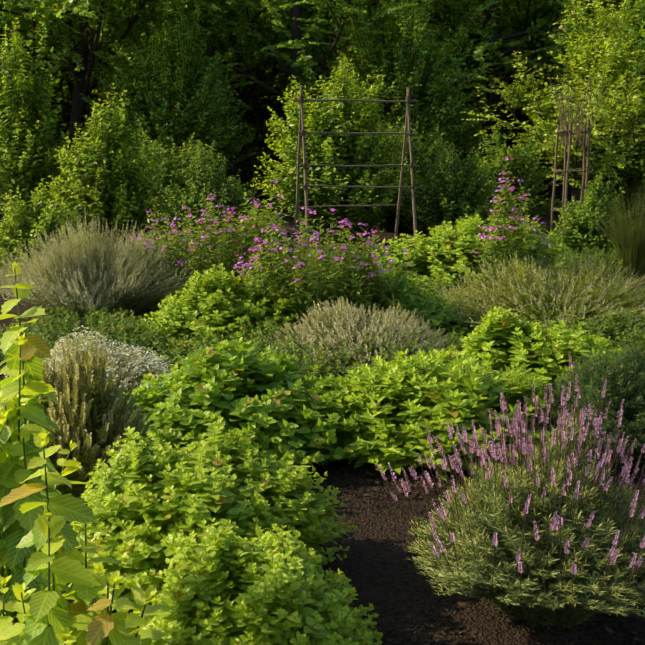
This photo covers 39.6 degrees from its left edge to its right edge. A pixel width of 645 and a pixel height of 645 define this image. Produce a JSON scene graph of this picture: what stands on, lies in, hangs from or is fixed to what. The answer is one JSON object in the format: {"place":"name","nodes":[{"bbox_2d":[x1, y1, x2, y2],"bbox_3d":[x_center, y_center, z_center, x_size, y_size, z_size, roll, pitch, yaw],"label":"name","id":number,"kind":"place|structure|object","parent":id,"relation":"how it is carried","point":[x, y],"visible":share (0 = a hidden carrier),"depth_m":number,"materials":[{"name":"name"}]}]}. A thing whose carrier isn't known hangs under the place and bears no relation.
{"place":"outdoors","nodes":[
{"label":"outdoors","id":0,"kind":"place"},
{"bbox_2d":[0,179,644,644],"bbox_3d":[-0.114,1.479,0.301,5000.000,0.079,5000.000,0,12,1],"label":"ground","id":1,"kind":"structure","parent":0,"point":[394,585],"depth_m":3.23,"materials":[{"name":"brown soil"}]},
{"bbox_2d":[0,0,52,71],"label":"tree","id":2,"kind":"object","parent":1,"relation":"on","point":[1,1],"visible":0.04,"depth_m":20.66,"materials":[{"name":"green plant"}]},
{"bbox_2d":[0,17,70,240],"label":"tall shrub","id":3,"kind":"object","parent":1,"relation":"on","point":[27,166],"visible":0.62,"depth_m":11.13,"materials":[{"name":"green plant"}]},
{"bbox_2d":[0,261,80,632],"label":"cane plant","id":4,"kind":"object","parent":1,"relation":"on","point":[24,367],"visible":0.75,"depth_m":2.04,"materials":[{"name":"green plant"}]},
{"bbox_2d":[0,3,88,76],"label":"tree","id":5,"kind":"object","parent":1,"relation":"on","point":[15,21],"visible":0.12,"depth_m":18.13,"materials":[{"name":"green plant"}]},
{"bbox_2d":[0,178,89,278],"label":"shrub","id":6,"kind":"object","parent":1,"relation":"on","point":[23,228],"visible":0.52,"depth_m":8.54,"materials":[{"name":"green plant"}]},
{"bbox_2d":[0,0,132,180],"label":"tree","id":7,"kind":"object","parent":1,"relation":"on","point":[65,114],"visible":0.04,"depth_m":27.12,"materials":[{"name":"green plant"}]},
{"bbox_2d":[0,332,154,502],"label":"hyssop plant","id":8,"kind":"object","parent":1,"relation":"on","point":[90,416],"visible":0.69,"depth_m":3.60,"materials":[{"name":"green plant"}]},
{"bbox_2d":[0,428,167,644],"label":"cane plant","id":9,"kind":"object","parent":1,"relation":"on","point":[82,621],"visible":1,"depth_m":1.62,"materials":[{"name":"green plant"}]},
{"bbox_2d":[0,325,178,395],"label":"flowering shrub","id":10,"kind":"object","parent":1,"relation":"on","point":[133,368],"visible":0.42,"depth_m":5.03,"materials":[{"name":"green plant"}]},
{"bbox_2d":[0,304,180,378],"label":"ground cover plant","id":11,"kind":"object","parent":1,"relation":"on","point":[119,330],"visible":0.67,"depth_m":6.14,"materials":[{"name":"green plant"}]},
{"bbox_2d":[0,208,204,326],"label":"shrub","id":12,"kind":"object","parent":1,"relation":"on","point":[67,278],"visible":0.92,"depth_m":7.03,"materials":[{"name":"green plant"}]},
{"bbox_2d":[45,83,172,257],"bbox_3d":[-2.559,-1.787,10.902,1.614,2.208,1.257,0,12,1],"label":"shrub","id":13,"kind":"object","parent":1,"relation":"on","point":[104,172],"visible":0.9,"depth_m":10.72,"materials":[{"name":"green plant"}]},
{"bbox_2d":[0,0,254,208],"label":"tree","id":14,"kind":"object","parent":1,"relation":"on","point":[76,58],"visible":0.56,"depth_m":16.67,"materials":[{"name":"green plant"}]},
{"bbox_2d":[0,0,265,145],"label":"tree","id":15,"kind":"object","parent":1,"relation":"on","point":[65,103],"visible":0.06,"depth_m":23.06,"materials":[{"name":"green plant"}]},
{"bbox_2d":[90,278,187,322],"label":"ground cover plant","id":16,"kind":"object","parent":1,"relation":"on","point":[156,308],"visible":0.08,"depth_m":7.17,"materials":[{"name":"green plant"}]},
{"bbox_2d":[70,0,263,185],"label":"understorey shrub","id":17,"kind":"object","parent":1,"relation":"on","point":[163,99],"visible":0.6,"depth_m":15.93,"materials":[{"name":"green plant"}]},
{"bbox_2d":[103,225,230,291],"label":"flowering plant","id":18,"kind":"object","parent":1,"relation":"on","point":[187,241],"visible":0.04,"depth_m":8.10,"materials":[{"name":"green plant"}]},
{"bbox_2d":[127,124,223,234],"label":"shrub","id":19,"kind":"object","parent":1,"relation":"on","point":[174,170],"visible":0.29,"depth_m":13.12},
{"bbox_2d":[124,194,289,310],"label":"phlox flowers","id":20,"kind":"object","parent":1,"relation":"on","point":[204,235],"visible":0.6,"depth_m":7.31,"materials":[{"name":"green plant"}]},
{"bbox_2d":[145,141,269,254],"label":"mound shrub","id":21,"kind":"object","parent":1,"relation":"on","point":[229,194],"visible":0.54,"depth_m":10.38,"materials":[{"name":"green plant"}]},
{"bbox_2d":[62,414,358,618],"bbox_3d":[-0.423,0.649,3.073,1.085,0.600,0.938,0,12,1],"label":"shrub","id":22,"kind":"object","parent":1,"relation":"on","point":[151,507],"visible":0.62,"depth_m":2.94,"materials":[{"name":"green plant"}]},
{"bbox_2d":[137,263,312,353],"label":"mint bush","id":23,"kind":"object","parent":1,"relation":"on","point":[219,304],"visible":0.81,"depth_m":6.25,"materials":[{"name":"green plant"}]},
{"bbox_2d":[127,0,332,182],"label":"tree","id":24,"kind":"object","parent":1,"relation":"on","point":[259,115],"visible":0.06,"depth_m":27.26,"materials":[{"name":"green plant"}]},
{"bbox_2d":[101,0,390,190],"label":"tree","id":25,"kind":"object","parent":1,"relation":"on","point":[257,67],"visible":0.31,"depth_m":20.72,"materials":[{"name":"green plant"}]},
{"bbox_2d":[119,337,377,472],"bbox_3d":[-0.380,0.369,4.358,1.554,0.640,1.260,0,12,1],"label":"mint bush","id":26,"kind":"object","parent":1,"relation":"on","point":[271,403],"visible":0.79,"depth_m":4.09,"materials":[{"name":"green plant"}]},
{"bbox_2d":[215,192,293,291],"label":"flowers","id":27,"kind":"object","parent":1,"relation":"on","point":[239,230],"visible":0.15,"depth_m":7.50,"materials":[{"name":"plant"}]},
{"bbox_2d":[139,518,382,644],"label":"shrub","id":28,"kind":"object","parent":1,"relation":"on","point":[234,589],"visible":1,"depth_m":2.40,"materials":[{"name":"green plant"}]},
{"bbox_2d":[224,178,308,290],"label":"phlox flowers","id":29,"kind":"object","parent":1,"relation":"on","point":[254,230],"visible":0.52,"depth_m":7.24,"materials":[{"name":"green plant"}]},
{"bbox_2d":[127,244,478,293],"bbox_3d":[-0.255,-0.570,9.327,4.795,0.377,2.327,0,12,1],"label":"ground cover plant","id":30,"kind":"object","parent":1,"relation":"on","point":[381,253],"visible":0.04,"depth_m":9.30,"materials":[{"name":"green plant"}]},
{"bbox_2d":[133,317,474,392],"bbox_3d":[-0.002,0.231,5.552,2.442,0.378,1.371,0,12,1],"label":"ground cover plant","id":31,"kind":"object","parent":1,"relation":"on","point":[178,351],"visible":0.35,"depth_m":5.54,"materials":[{"name":"green plant"}]},
{"bbox_2d":[233,207,414,327],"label":"phlox flowers","id":32,"kind":"object","parent":1,"relation":"on","point":[303,279],"visible":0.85,"depth_m":6.40,"materials":[{"name":"green plant"}]},
{"bbox_2d":[250,54,420,248],"bbox_3d":[0.199,-2.220,11.959,2.403,2.561,1.852,0,12,1],"label":"shrub","id":33,"kind":"object","parent":1,"relation":"on","point":[353,149],"visible":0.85,"depth_m":11.73,"materials":[{"name":"green plant"}]},
{"bbox_2d":[221,0,461,120],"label":"tree","id":34,"kind":"object","parent":1,"relation":"on","point":[270,67],"visible":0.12,"depth_m":23.01,"materials":[{"name":"green plant"}]},
{"bbox_2d":[254,296,458,374],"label":"shrub","id":35,"kind":"object","parent":1,"relation":"on","point":[348,323],"visible":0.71,"depth_m":5.67,"materials":[{"name":"green plant"}]},
{"bbox_2d":[292,86,420,255],"bbox_3d":[0.393,-1.724,10.655,1.501,2.091,1.040,-2,12,-11],"label":"trellis","id":36,"kind":"object","parent":1,"relation":"on","point":[303,132],"visible":0.96,"depth_m":10.51,"materials":[{"name":"brown wood"}]},
{"bbox_2d":[148,0,565,206],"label":"tree","id":37,"kind":"object","parent":1,"relation":"on","point":[298,60],"visible":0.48,"depth_m":17.93,"materials":[{"name":"green plant"}]},
{"bbox_2d":[288,260,477,339],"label":"mint bush","id":38,"kind":"object","parent":1,"relation":"on","point":[414,301],"visible":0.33,"depth_m":6.52,"materials":[{"name":"green plant"}]},
{"bbox_2d":[320,0,496,190],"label":"understorey shrub","id":39,"kind":"object","parent":1,"relation":"on","point":[413,66],"visible":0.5,"depth_m":15.97,"materials":[{"name":"green plant"}]},
{"bbox_2d":[364,116,459,232],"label":"shrub","id":40,"kind":"object","parent":1,"relation":"on","point":[386,224],"visible":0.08,"depth_m":13.59,"materials":[{"name":"green plant"}]},
{"bbox_2d":[312,344,583,480],"bbox_3d":[0.600,0.394,4.368,1.387,0.553,1.194,0,12,1],"label":"mint bush","id":41,"kind":"object","parent":1,"relation":"on","point":[405,403],"visible":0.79,"depth_m":4.09,"materials":[{"name":"green plant"}]},
{"bbox_2d":[389,142,509,246],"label":"shrub","id":42,"kind":"object","parent":1,"relation":"on","point":[447,189],"visible":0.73,"depth_m":11.70,"materials":[{"name":"green plant"}]},
{"bbox_2d":[353,0,546,178],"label":"tree","id":43,"kind":"object","parent":1,"relation":"on","point":[501,129],"depth_m":27.24,"materials":[{"name":"green plant"}]},
{"bbox_2d":[413,276,527,326],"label":"ground cover plant","id":44,"kind":"object","parent":1,"relation":"on","point":[433,286],"visible":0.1,"depth_m":7.54,"materials":[{"name":"green plant"}]},
{"bbox_2d":[297,0,644,194],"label":"tree","id":45,"kind":"object","parent":1,"relation":"on","point":[536,41],"visible":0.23,"depth_m":19.15,"materials":[{"name":"green plant"}]},
{"bbox_2d":[357,213,590,291],"bbox_3d":[1.448,-0.694,8.884,2.395,0.804,1.909,0,12,1],"label":"mint bush","id":46,"kind":"object","parent":1,"relation":"on","point":[446,256],"visible":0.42,"depth_m":8.57,"materials":[{"name":"green plant"}]},
{"bbox_2d":[358,0,644,187],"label":"tree","id":47,"kind":"object","parent":1,"relation":"on","point":[514,10],"visible":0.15,"depth_m":19.42,"materials":[{"name":"green plant"}]},
{"bbox_2d":[376,350,644,629],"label":"lavender bush","id":48,"kind":"object","parent":1,"relation":"on","point":[558,539],"visible":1,"depth_m":2.73,"materials":[{"name":"green plant"}]},
{"bbox_2d":[471,157,550,311],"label":"phlox flowers","id":49,"kind":"object","parent":1,"relation":"on","point":[503,248],"visible":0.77,"depth_m":7.09,"materials":[{"name":"green plant"}]},
{"bbox_2d":[463,122,561,233],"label":"shrub","id":50,"kind":"object","parent":1,"relation":"on","point":[498,161],"visible":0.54,"depth_m":12.65,"materials":[{"name":"green plant"}]},
{"bbox_2d":[482,7,558,179],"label":"hedge","id":51,"kind":"object","parent":1,"relation":"on","point":[526,117],"visible":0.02,"depth_m":28.54,"materials":[{"name":"green plant"}]},
{"bbox_2d":[428,248,644,332],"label":"fine bush","id":52,"kind":"object","parent":1,"relation":"on","point":[584,294],"visible":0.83,"depth_m":6.70,"materials":[{"name":"green plant"}]},
{"bbox_2d":[447,306,643,404],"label":"mint bush","id":53,"kind":"object","parent":1,"relation":"on","point":[498,341],"visible":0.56,"depth_m":5.08,"materials":[{"name":"green plant"}]},
{"bbox_2d":[460,0,644,215],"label":"yellow tree","id":54,"kind":"object","parent":1,"relation":"on","point":[595,70],"visible":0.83,"depth_m":13.41,"materials":[{"name":"green plant"}]},
{"bbox_2d":[482,0,644,149],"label":"tree","id":55,"kind":"object","parent":1,"relation":"on","point":[506,25],"depth_m":23.82,"materials":[{"name":"green plant"}]},
{"bbox_2d":[548,74,607,246],"bbox_3d":[3.144,-1.979,11.269,0.695,2.305,0.602,0,12,1],"label":"garden trellis","id":56,"kind":"object","parent":1,"relation":"on","point":[567,137],"visible":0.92,"depth_m":11.18,"materials":[{"name":"brown wood"}]},
{"bbox_2d":[517,302,644,370],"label":"ground cover plant","id":57,"kind":"object","parent":1,"relation":"on","point":[607,327],"visible":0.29,"depth_m":6.20,"materials":[{"name":"green plant"}]},
{"bbox_2d":[523,340,644,468],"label":"rosemary bush","id":58,"kind":"object","parent":1,"relation":"on","point":[626,385],"visible":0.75,"depth_m":4.03,"materials":[{"name":"green plant"}]},
{"bbox_2d":[523,0,644,215],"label":"tree","id":59,"kind":"object","parent":1,"relation":"on","point":[634,178],"visible":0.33,"depth_m":15.90,"materials":[{"name":"green plant"}]},
{"bbox_2d":[536,0,639,181],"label":"hedge","id":60,"kind":"object","parent":1,"relation":"on","point":[548,169],"visible":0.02,"depth_m":27.78,"materials":[{"name":"green plant"}]},
{"bbox_2d":[547,171,634,264],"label":"shrub","id":61,"kind":"object","parent":1,"relation":"on","point":[578,229],"visible":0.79,"depth_m":10.29,"materials":[{"name":"green plant"}]},
{"bbox_2d":[550,242,640,279],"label":"shrub","id":62,"kind":"object","parent":1,"relation":"on","point":[610,257],"visible":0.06,"depth_m":9.80,"materials":[{"name":"green plant"}]},
{"bbox_2d":[550,0,644,87],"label":"tree","id":63,"kind":"object","parent":1,"relation":"on","point":[588,11],"visible":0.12,"depth_m":17.12,"materials":[{"name":"green plant"}]},
{"bbox_2d":[563,182,644,279],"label":"grass clump","id":64,"kind":"object","parent":1,"relation":"on","point":[627,247],"visible":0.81,"depth_m":9.41,"materials":[{"name":"green plant"}]}
]}

